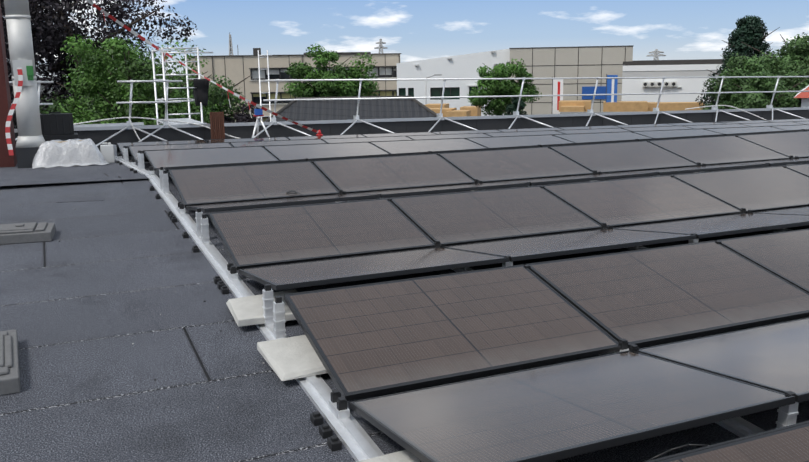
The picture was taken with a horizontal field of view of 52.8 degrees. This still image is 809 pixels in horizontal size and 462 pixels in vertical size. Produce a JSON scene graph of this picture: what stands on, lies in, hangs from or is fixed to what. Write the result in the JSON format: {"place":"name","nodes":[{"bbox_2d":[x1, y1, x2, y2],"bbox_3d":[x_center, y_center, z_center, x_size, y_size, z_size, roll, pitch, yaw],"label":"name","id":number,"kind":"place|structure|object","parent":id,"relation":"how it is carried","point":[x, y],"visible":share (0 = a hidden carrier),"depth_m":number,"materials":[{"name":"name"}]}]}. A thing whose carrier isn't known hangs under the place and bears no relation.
{"place":"outdoors","nodes":[
{"label":"outdoors","id":0,"kind":"place"},
{"bbox_2d":[12,75,183,126],"bbox_3d":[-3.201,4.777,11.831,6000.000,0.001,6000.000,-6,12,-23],"label":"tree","id":1,"kind":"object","parent":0,"point":[49,92],"depth_m":414.96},
{"bbox_2d":[0,0,196,128],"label":"copper beech tree","id":2,"kind":"object","parent":1,"relation":"on","point":[52,27],"visible":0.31,"depth_m":34.85,"materials":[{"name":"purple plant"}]},
{"bbox_2d":[51,51,175,122],"bbox_3d":[-11.033,-2.869,30.921,5.402,7.883,5.547,-6,12,-23],"label":"green tree","id":3,"kind":"object","parent":1,"relation":"on","point":[57,106],"visible":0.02,"depth_m":30.45,"materials":[{"name":"green plant"}]},
{"bbox_2d":[39,33,217,125],"bbox_3d":[-8.479,-2.029,25.510,5.748,8.219,6.074,-6,12,-23],"label":"green tree","id":4,"kind":"object","parent":1,"relation":"on","point":[90,83],"visible":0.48,"depth_m":24.62,"materials":[{"name":"green plant"}]},
{"bbox_2d":[124,57,249,121],"bbox_3d":[-7.862,-2.349,28.973,4.801,7.512,5.147,-6,12,-23],"label":"green tree","id":5,"kind":"object","parent":1,"relation":"on","point":[217,92],"visible":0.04,"depth_m":28.11,"materials":[{"name":"green plant"}]},
{"bbox_2d":[190,91,259,122],"bbox_3d":[-6.934,-2.215,30.243,3.715,6.704,4.162,-1,11,0],"label":"bush","id":6,"kind":"object","parent":1,"relation":"on","point":[222,104],"visible":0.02,"depth_m":29.08,"materials":[{"name":"green plant"}]},
{"bbox_2d":[224,103,264,122],"bbox_3d":[-5.682,-1.514,28.591,1.898,5.923,2.536,-6,12,-23],"label":"purple shrub","id":7,"kind":"object","parent":1,"relation":"on","point":[243,117],"visible":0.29,"depth_m":28.05,"materials":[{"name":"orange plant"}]},
{"bbox_2d":[258,50,271,121],"bbox_3d":[-3.274,-0.659,20.136,0.346,7.445,0.032,-6,12,-23],"label":"ladder","id":8,"kind":"object","parent":1,"relation":"on","point":[269,104],"visible":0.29,"depth_m":19.51,"materials":[{"name":"metal"}]},
{"bbox_2d":[184,32,400,121],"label":"office building","id":9,"kind":"structure","parent":1,"relation":"on","point":[235,69],"depth_m":108.84,"materials":[{"name":"concrete"}]},
{"bbox_2d":[282,43,379,97],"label":"maple tree","id":10,"kind":"object","parent":1,"relation":"on","point":[298,70],"visible":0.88,"depth_m":59.42,"materials":[{"name":"green plant"}]},
{"bbox_2d":[264,96,436,121],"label":"roof","id":11,"kind":"structure","parent":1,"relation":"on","point":[313,110],"depth_m":34.20,"materials":[{"name":"tile"}]},
{"bbox_2d":[14,107,808,153],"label":"parapet wall","id":12,"kind":"structure","parent":1,"relation":"on","point":[96,135],"depth_m":20.61,"materials":[{"name":"black metal"}]},
{"bbox_2d":[74,122,143,126],"bbox_3d":[-6.489,-2.313,17.774,1.500,0.060,0.345,-6,9,-23],"label":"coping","id":13,"kind":"object","parent":12,"relation":"on","point":[110,124],"visible":0.83,"depth_m":17.64,"materials":[{"name":"metal"}]},
{"bbox_2d":[396,49,509,115],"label":"white warehouse","id":14,"kind":"structure","parent":1,"relation":"on","point":[463,66],"depth_m":98.11,"materials":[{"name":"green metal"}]},
{"bbox_2d":[467,59,541,115],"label":"maple tree","id":15,"kind":"object","parent":1,"relation":"on","point":[497,105],"visible":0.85,"depth_m":55.69,"materials":[{"name":"green plant"}]},
{"bbox_2d":[504,97,533,114],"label":"conifer shrub","id":16,"kind":"object","parent":1,"relation":"on","point":[511,108],"visible":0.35,"depth_m":50.64,"materials":[{"name":"green plant"}]},
{"bbox_2d":[552,77,562,113],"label":"white banner flag","id":17,"kind":"object","parent":1,"relation":"on","point":[557,86],"visible":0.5,"depth_m":71.70,"materials":[{"name":"white fabric"}]},
{"bbox_2d":[425,100,704,116],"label":"wooden crates","id":18,"kind":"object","parent":1,"relation":"on","point":[573,106],"visible":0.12,"depth_m":70.35,"materials":[{"name":"brown wood"}]},
{"bbox_2d":[509,45,633,114],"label":"building","id":19,"kind":"structure","parent":1,"relation":"on","point":[571,62],"depth_m":94.23,"materials":[{"name":"grey"}]},
{"bbox_2d":[606,74,617,101],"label":"banner","id":20,"kind":"object","parent":1,"relation":"on","point":[611,86],"visible":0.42,"depth_m":70.65,"materials":[{"name":"blue fabric"}]},
{"bbox_2d":[621,58,776,107],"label":"building","id":21,"kind":"structure","parent":1,"relation":"on","point":[671,68],"depth_m":78.66,"materials":[{"name":"grey"}]},
{"bbox_2d":[695,15,779,108],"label":"pine tree","id":22,"kind":"object","parent":1,"relation":"on","point":[751,31],"visible":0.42,"depth_m":64.06,"materials":[{"name":"green plant"}]},
{"bbox_2d":[701,53,779,109],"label":"broad tree","id":23,"kind":"object","parent":1,"relation":"on","point":[743,67],"visible":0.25,"depth_m":41.42,"materials":[{"name":"green plant"}]},
{"bbox_2d":[724,32,808,90],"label":"broad tree","id":24,"kind":"object","parent":1,"relation":"on","point":[796,49],"visible":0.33,"depth_m":53.51,"materials":[{"name":"green plant"}]},
{"bbox_2d":[729,68,807,108],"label":"broad tree","id":25,"kind":"object","parent":1,"relation":"on","point":[760,100],"visible":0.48,"depth_m":39.19,"materials":[{"name":"green plant"}]},
{"bbox_2d":[773,55,808,90],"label":"broad tree","id":26,"kind":"object","parent":1,"relation":"on","point":[791,81],"visible":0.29,"depth_m":45.13,"materials":[{"name":"green plant"}]},
{"bbox_2d":[794,85,808,106],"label":"red roof house","id":27,"kind":"structure","parent":1,"relation":"on","point":[804,96],"depth_m":34.02,"materials":[{"name":"tile"}]},
{"bbox_2d":[151,47,212,124],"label":"scaffold tower","id":28,"kind":"structure","parent":0,"point":[189,120],"depth_m":19.19,"materials":[{"name":"metal"}]},
{"bbox_2d":[193,79,208,105],"bbox_3d":[-4.763,-3.259,19.130,0.380,0.620,0.148,-6,12,-23],"label":"jacket","id":29,"kind":"object","parent":28,"relation":"attached to","point":[200,91],"visible":0.98,"depth_m":19.10,"materials":[{"name":"black fabric"}]},
{"bbox_2d":[0,163,808,461],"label":"roof","id":30,"kind":"structure","parent":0,"point":[92,390],"depth_m":4.90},
{"bbox_2d":[0,329,20,395],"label":"foot plate","id":31,"kind":"object","parent":30,"relation":"on","point":[9,370],"visible":1,"depth_m":4.48,"materials":[{"name":"rubber"}]},
{"bbox_2d":[0,222,55,244],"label":"foot plate","id":32,"kind":"object","parent":30,"relation":"on","point":[18,233],"visible":1,"depth_m":7.41,"materials":[{"name":"rubber"}]},
{"bbox_2d":[56,192,106,202],"bbox_3d":[-3.721,-0.390,9.403,0.500,0.008,0.500,-4,14,-15],"label":"membrane patch","id":33,"kind":"object","parent":30,"relation":"on","point":[83,197],"visible":1,"depth_m":9.38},
{"bbox_2d":[149,186,341,450],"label":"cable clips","id":34,"kind":"object","parent":30,"relation":"on","point":[334,442],"visible":0.81,"depth_m":4.01,"materials":[{"name":"black plastic"}]},
{"bbox_2d":[147,129,808,461],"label":"mounting rails","id":35,"kind":"object","parent":30,"relation":"on","point":[357,441],"visible":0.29,"depth_m":5.00,"materials":[{"name":"metal"}]},
{"bbox_2d":[155,159,305,171],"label":"solar panel","id":36,"kind":"object","parent":35,"relation":"on","point":[230,164],"visible":0.83,"depth_m":9.97,"materials":[{"name":"black"}]},
{"bbox_2d":[168,161,338,207],"bbox_3d":[-1.736,-0.558,9.346,1.722,0.033,1.134,-6,25,-23],"label":"solar panel","id":37,"kind":"object","parent":35,"relation":"on","point":[217,185],"visible":0.92,"depth_m":9.28,"materials":[{"name":"black"}]},
{"bbox_2d":[226,289,297,326],"bbox_3d":[-0.920,0.515,5.515,0.500,0.050,0.500,-5,15,-21],"label":"ballast paver","id":38,"kind":"object","parent":35,"relation":"on","point":[246,311],"visible":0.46,"depth_m":5.41,"materials":[{"name":"concrete"}]},
{"bbox_2d":[186,194,379,211],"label":"solar panel","id":39,"kind":"object","parent":35,"relation":"on","point":[270,203],"visible":0.96,"depth_m":7.97,"materials":[{"name":"black"}]},
{"bbox_2d":[257,335,327,380],"bbox_3d":[-0.545,0.712,4.721,0.500,0.050,0.500,-6,15,-24],"label":"ballast paver","id":40,"kind":"object","parent":35,"relation":"on","point":[294,357],"visible":0.46,"depth_m":4.63,"materials":[{"name":"concrete"}]},
{"bbox_2d":[209,198,435,269],"bbox_3d":[-0.735,-0.006,7.126,1.722,0.033,1.134,-6,25,-23],"label":"solar panel","id":41,"kind":"object","parent":35,"relation":"on","point":[253,238],"visible":0.96,"depth_m":7.04,"materials":[{"name":"black"}]},
{"bbox_2d":[307,152,429,160],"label":"solar panel","id":42,"kind":"object","parent":35,"relation":"on","point":[363,156],"visible":0.6,"depth_m":10.64,"materials":[{"name":"black"}]},
{"bbox_2d":[239,247,508,289],"bbox_3d":[-0.257,0.258,6.066,1.722,0.033,1.134,-6,5,-23],"label":"solar panel","id":43,"kind":"object","parent":35,"relation":"on","point":[314,273],"visible":0.98,"depth_m":5.87,"materials":[{"name":"black"}]},
{"bbox_2d":[357,450,421,461],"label":"ballast paver","id":44,"kind":"object","parent":35,"relation":"on","point":[403,456],"visible":0.18,"depth_m":3.52,"materials":[{"name":"concrete"}]},
{"bbox_2d":[313,153,475,193],"bbox_3d":[-0.140,-0.718,10.026,1.722,0.033,1.134,-6,25,-23],"label":"solar panel","id":45,"kind":"object","parent":35,"relation":"on","point":[358,175],"visible":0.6,"depth_m":9.96,"materials":[{"name":"black"}]},
{"bbox_2d":[347,183,529,197],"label":"solar panel","id":46,"kind":"object","parent":35,"relation":"on","point":[430,190],"visible":0.81,"depth_m":8.65,"materials":[{"name":"black"}]},
{"bbox_2d":[284,264,620,400],"bbox_3d":[0.266,0.546,4.907,1.722,0.033,1.134,-6,25,-23],"label":"solar panel","id":47,"kind":"object","parent":35,"relation":"on","point":[374,339],"visible":0.92,"depth_m":4.80,"materials":[{"name":"black"}]},
{"bbox_2d":[431,145,539,153],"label":"solar panel","id":48,"kind":"object","parent":35,"relation":"on","point":[481,149],"visible":0.62,"depth_m":11.33,"materials":[{"name":"black"}]},
{"bbox_2d":[391,186,602,245],"bbox_3d":[0.861,-0.166,7.806,1.722,0.033,1.134,-6,25,-23],"label":"solar panel","id":49,"kind":"object","parent":35,"relation":"on","point":[452,219],"visible":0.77,"depth_m":7.73,"materials":[{"name":"black"}]},
{"bbox_2d":[438,147,593,182],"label":"solar panel","id":50,"kind":"object","parent":35,"relation":"on","point":[486,166],"visible":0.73,"depth_m":10.65,"materials":[{"name":"black"}]},
{"bbox_2d":[444,229,696,261],"bbox_3d":[1.339,0.098,6.746,1.722,0.033,1.134,-6,5,-23],"label":"solar panel","id":51,"kind":"object","parent":35,"relation":"on","point":[527,248],"visible":0.79,"depth_m":6.56,"materials":[{"name":"black"}]},
{"bbox_2d":[350,350,794,461],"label":"solar panel","id":52,"kind":"object","parent":35,"relation":"on","point":[553,412],"visible":0.92,"depth_m":3.70,"materials":[{"name":"black"}]},
{"bbox_2d":[488,172,657,185],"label":"solar panel","id":53,"kind":"object","parent":35,"relation":"on","point":[565,179],"visible":0.75,"depth_m":9.33,"materials":[{"name":"black"}]},
{"bbox_2d":[540,139,637,146],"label":"solar panel","id":54,"kind":"object","parent":35,"relation":"on","point":[583,143],"visible":0.62,"depth_m":12.01,"materials":[{"name":"black"}]},
{"bbox_2d":[551,141,697,173],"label":"solar panel","id":55,"kind":"object","parent":35,"relation":"on","point":[622,157],"visible":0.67,"depth_m":11.33,"materials":[{"name":"black"}]},
{"bbox_2d":[543,175,741,227],"bbox_3d":[2.457,-0.325,8.486,1.722,0.033,1.134,-6,25,-23],"label":"solar panel","id":56,"kind":"object","parent":35,"relation":"on","point":[637,201],"visible":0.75,"depth_m":8.42,"materials":[{"name":"black"}]},
{"bbox_2d":[526,241,808,348],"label":"solar panel","id":57,"kind":"object","parent":35,"relation":"on","point":[648,297],"visible":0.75,"depth_m":5.49,"materials":[{"name":"black"}]},
{"bbox_2d":[638,134,724,140],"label":"solar panel","id":58,"kind":"object","parent":35,"relation":"on","point":[667,138],"visible":0.54,"depth_m":12.69,"materials":[{"name":"black"}]},
{"bbox_2d":[603,164,768,174],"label":"solar panel","id":59,"kind":"object","parent":35,"relation":"on","point":[690,169],"visible":0.77,"depth_m":10.01,"materials":[{"name":"black"}]},
{"bbox_2d":[612,213,808,238],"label":"solar panel","id":60,"kind":"object","parent":35,"relation":"on","point":[707,227],"visible":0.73,"depth_m":7.28,"materials":[{"name":"black"}]},
{"bbox_2d":[650,135,789,165],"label":"solar panel","id":61,"kind":"object","parent":35,"relation":"on","point":[718,150],"visible":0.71,"depth_m":12.01,"materials":[{"name":"black"}]},
{"bbox_2d":[637,317,808,402],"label":"solar panel","id":62,"kind":"object","parent":35,"relation":"on","point":[774,357],"visible":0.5,"depth_m":4.46,"materials":[{"name":"black"}]},
{"bbox_2d":[646,420,808,461],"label":"solar panel","id":63,"kind":"object","parent":35,"relation":"on","point":[789,443],"visible":1,"depth_m":3.22,"materials":[{"name":"black"}]},
{"bbox_2d":[674,166,808,212],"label":"solar panel","id":64,"kind":"object","parent":35,"relation":"on","point":[767,188],"visible":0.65,"depth_m":9.12,"materials":[{"name":"black"}]},
{"bbox_2d":[706,158,808,165],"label":"solar panel","id":65,"kind":"object","parent":35,"relation":"on","point":[787,161],"visible":0.67,"depth_m":10.75,"materials":[{"name":"black"}]},
{"bbox_2d":[716,229,808,292],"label":"solar panel","id":66,"kind":"object","parent":35,"relation":"on","point":[784,255],"visible":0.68,"depth_m":6.26,"materials":[{"name":"black"}]},
{"bbox_2d":[725,129,803,135],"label":"solar panel","id":67,"kind":"object","parent":35,"relation":"on","point":[763,132],"visible":0.6,"depth_m":13.36,"materials":[{"name":"black"}]},
{"bbox_2d":[735,131,808,158],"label":"solar panel","id":68,"kind":"object","parent":35,"relation":"on","point":[793,144],"visible":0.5,"depth_m":12.71,"materials":[{"name":"black"}]},
{"bbox_2d":[753,206,808,214],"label":"solar panel","id":69,"kind":"object","parent":35,"relation":"on","point":[800,211],"visible":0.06,"depth_m":8.19,"materials":[{"name":"black"}]},
{"bbox_2d":[786,164,808,176],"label":"solar panel","id":70,"kind":"object","parent":35,"relation":"on","point":[803,169],"visible":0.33,"depth_m":9.92,"materials":[{"name":"black"}]},
{"bbox_2d":[36,0,808,77],"label":"sky","id":71,"kind":"structure","parent":0,"point":[417,30],"materials":[{"name":"blue"}]},
{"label":"hall walls","id":72,"kind":"object","parent":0,"visible":0},
{"bbox_2d":[0,3,16,166],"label":"brick chimney","id":73,"kind":"object","parent":72,"relation":"on","point":[6,160],"visible":0.33,"depth_m":13.92,"materials":[{"name":"brick"}]},
{"bbox_2d":[0,156,169,185],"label":"roof","id":74,"kind":"structure","parent":72,"relation":"on","point":[8,175],"depth_m":11.85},
{"bbox_2d":[4,0,44,167],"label":"chimney flue","id":75,"kind":"object","parent":74,"relation":"on","point":[30,140],"visible":0.88,"depth_m":13.43,"materials":[{"name":"silver metal"}]},
{"bbox_2d":[5,68,22,155],"bbox_3d":[-6.358,-1.984,13.297,0.102,1.470,0.379,7,14,35],"label":"barrier tape on chimney","id":76,"kind":"object","parent":75,"relation":"attached to","point":[12,109],"visible":0.98,"depth_m":13.29,"materials":[{"name":"plastic"}]},
{"bbox_2d":[43,133,78,140],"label":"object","id":77,"kind":"object","parent":74,"relation":"on","point":[60,137],"visible":0.17,"depth_m":14.80,"materials":[{"name":"black plastic"}]},
{"bbox_2d":[40,112,73,135],"bbox_3d":[-6.347,-1.964,14.865,0.560,0.415,0.208,-6,12,-23],"label":"tool case","id":78,"kind":"object","parent":77,"relation":"on","point":[54,123],"visible":0.96,"depth_m":14.79,"materials":[{"name":"black plastic"}]},
{"bbox_2d":[32,139,108,167],"bbox_3d":[-5.777,-1.363,14.053,1.200,0.453,1.060,-6,9,-23],"label":"tarp cover","id":79,"kind":"object","parent":74,"relation":"on","point":[68,153],"visible":0.85,"depth_m":13.69,"materials":[{"name":"plastic"}]},
{"bbox_2d":[100,142,114,162],"bbox_3d":[-5.326,-1.406,14.598,0.220,0.365,0.140,-6,12,-23],"label":"white canister","id":80,"kind":"object","parent":74,"relation":"on","point":[107,152],"visible":0.94,"depth_m":14.54,"materials":[{"name":"white plastic"}]},
{"bbox_2d":[73,117,237,137],"bbox_3d":[-5.087,-2.196,18.003,4.447,0.698,0.545,-3,11,-9],"label":"white hose","id":81,"kind":"object","parent":74,"relation":"on","point":[151,119],"visible":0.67,"depth_m":17.92,"materials":[{"name":"white plastic"}]},
{"bbox_2d":[210,112,224,138],"bbox_3d":[-4.155,-2.205,18.123,0.300,0.880,0.060,-6,12,-23],"label":"wooden post","id":82,"kind":"object","parent":74,"relation":"on","point":[217,127],"visible":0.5,"depth_m":18.07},
{"bbox_2d":[252,107,269,137],"bbox_3d":[-3.342,-2.349,18.634,0.629,0.989,0.551,-6,12,-23],"label":"tripod","id":83,"kind":"object","parent":74,"relation":"on","point":[258,113],"visible":0.79,"depth_m":18.46,"materials":[{"name":"metal"}]},
{"bbox_2d":[9,76,808,155],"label":"guard rail","id":84,"kind":"object","parent":74,"relation":"on","point":[276,100],"visible":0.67,"depth_m":20.68,"materials":[{"name":"metal"}]},
{"bbox_2d":[112,123,771,176],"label":"mount rails","id":85,"kind":"object","parent":74,"relation":"on","point":[140,168],"visible":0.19,"depth_m":12.92,"materials":[{"name":"metal"}]},
{"bbox_2d":[117,140,206,155],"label":"solar panel","id":86,"kind":"object","parent":85,"relation":"on","point":[120,146],"visible":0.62,"depth_m":16.44,"materials":[{"name":"black"}]},
{"bbox_2d":[128,142,232,161],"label":"solar panel","id":87,"kind":"object","parent":85,"relation":"on","point":[134,150],"visible":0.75,"depth_m":14.15,"materials":[{"name":"black"}]},
{"bbox_2d":[144,146,278,170],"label":"solar panel","id":88,"kind":"object","parent":85,"relation":"on","point":[157,159],"visible":0.75,"depth_m":11.60,"materials":[{"name":"black"}]},
{"bbox_2d":[206,137,288,142],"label":"solar panel","id":89,"kind":"object","parent":85,"relation":"on","point":[245,139],"visible":0.27,"depth_m":17.15,"materials":[{"name":"black"}]},
{"bbox_2d":[230,139,325,146],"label":"solar panel","id":90,"kind":"object","parent":85,"relation":"on","point":[267,143],"visible":0.42,"depth_m":14.86,"materials":[{"name":"black"}]},
{"bbox_2d":[287,134,364,139],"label":"solar panel","id":91,"kind":"object","parent":85,"relation":"on","point":[324,137],"visible":0.38,"depth_m":17.84,"materials":[{"name":"black"}]},
{"bbox_3d":[-1.881,-2.167,18.002,0.146,0.130,0.150,-6,12,-23],"label":"red tape weight","id":92,"kind":"object","parent":91,"relation":"on","visible":0},
{"bbox_2d":[85,0,317,132],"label":"barrier tape line","id":93,"kind":"object","parent":92,"relation":"attached to","point":[170,56],"visible":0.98,"depth_m":15.37,"materials":[{"name":"plastic"}]},
{"bbox_2d":[264,142,388,159],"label":"solar panel","id":94,"kind":"object","parent":85,"relation":"on","point":[292,152],"visible":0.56,"depth_m":12.33,"materials":[{"name":"black"}]},
{"bbox_2d":[323,136,412,142],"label":"solar panel","id":95,"kind":"object","parent":85,"relation":"on","point":[364,139],"visible":0.42,"depth_m":15.54,"materials":[{"name":"black"}]},
{"bbox_2d":[363,132,436,136],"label":"solar panel","id":96,"kind":"object","parent":85,"relation":"on","point":[398,134],"visible":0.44,"depth_m":18.54,"materials":[{"name":"black"}]},
{"bbox_2d":[371,138,486,153],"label":"solar panel","id":97,"kind":"object","parent":85,"relation":"on","point":[396,147],"visible":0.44,"depth_m":13.05,"materials":[{"name":"black"}]},
{"bbox_2d":[407,133,491,139],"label":"solar panel","id":98,"kind":"object","parent":85,"relation":"on","point":[421,137],"visible":0.35,"depth_m":16.22,"materials":[{"name":"black"}]},
{"bbox_2d":[433,130,500,134],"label":"solar panel","id":99,"kind":"object","parent":85,"relation":"on","point":[464,132],"visible":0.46,"depth_m":19.20,"materials":[{"name":"black"}]},
{"bbox_2d":[467,135,573,147],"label":"solar panel","id":100,"kind":"object","parent":85,"relation":"on","point":[497,142],"visible":0.58,"depth_m":13.78,"materials":[{"name":"black"}]},
{"bbox_2d":[485,130,563,136],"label":"solar panel","id":101,"kind":"object","parent":85,"relation":"on","point":[522,133],"visible":0.35,"depth_m":16.91,"materials":[{"name":"black"}]},
{"bbox_2d":[498,127,562,131],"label":"solar panel","id":102,"kind":"object","parent":85,"relation":"on","point":[526,129],"visible":0.33,"depth_m":19.86,"materials":[{"name":"black"}]},
{"bbox_2d":[559,125,620,129],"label":"solar panel","id":103,"kind":"object","parent":85,"relation":"on","point":[585,127],"visible":0.35,"depth_m":20.55,"materials":[{"name":"black"}]},
{"bbox_2d":[557,128,628,133],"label":"solar panel","id":104,"kind":"object","parent":85,"relation":"on","point":[593,130],"visible":0.4,"depth_m":17.59,"materials":[{"name":"black"}]},
{"bbox_2d":[554,132,650,142],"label":"solar panel","id":105,"kind":"object","parent":85,"relation":"on","point":[592,137],"visible":0.4,"depth_m":14.50,"materials":[{"name":"black"}]},
{"bbox_2d":[623,126,692,130],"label":"solar panel","id":106,"kind":"object","parent":85,"relation":"on","point":[656,128],"visible":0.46,"depth_m":18.27,"materials":[{"name":"black"}]},
{"bbox_2d":[633,129,720,137],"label":"solar panel","id":107,"kind":"object","parent":85,"relation":"on","point":[674,133],"visible":0.44,"depth_m":15.23,"materials":[{"name":"black"}]},
{"bbox_2d":[685,124,750,128],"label":"solar panel","id":108,"kind":"object","parent":85,"relation":"on","point":[715,126],"visible":0.35,"depth_m":18.97,"materials":[{"name":"black"}]},
{"bbox_2d":[706,126,785,133],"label":"solar panel","id":109,"kind":"object","parent":85,"relation":"on","point":[742,130],"visible":0.46,"depth_m":15.95,"materials":[{"name":"black"}]},
{"bbox_2d":[743,122,804,126],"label":"solar panel","id":110,"kind":"object","parent":85,"relation":"on","point":[771,124],"visible":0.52,"depth_m":19.65,"materials":[{"name":"black"}]},
{"bbox_2d":[772,125,808,129],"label":"solar panel","id":111,"kind":"object","parent":85,"relation":"on","point":[794,127],"visible":0.56,"depth_m":16.53,"materials":[{"name":"black"}]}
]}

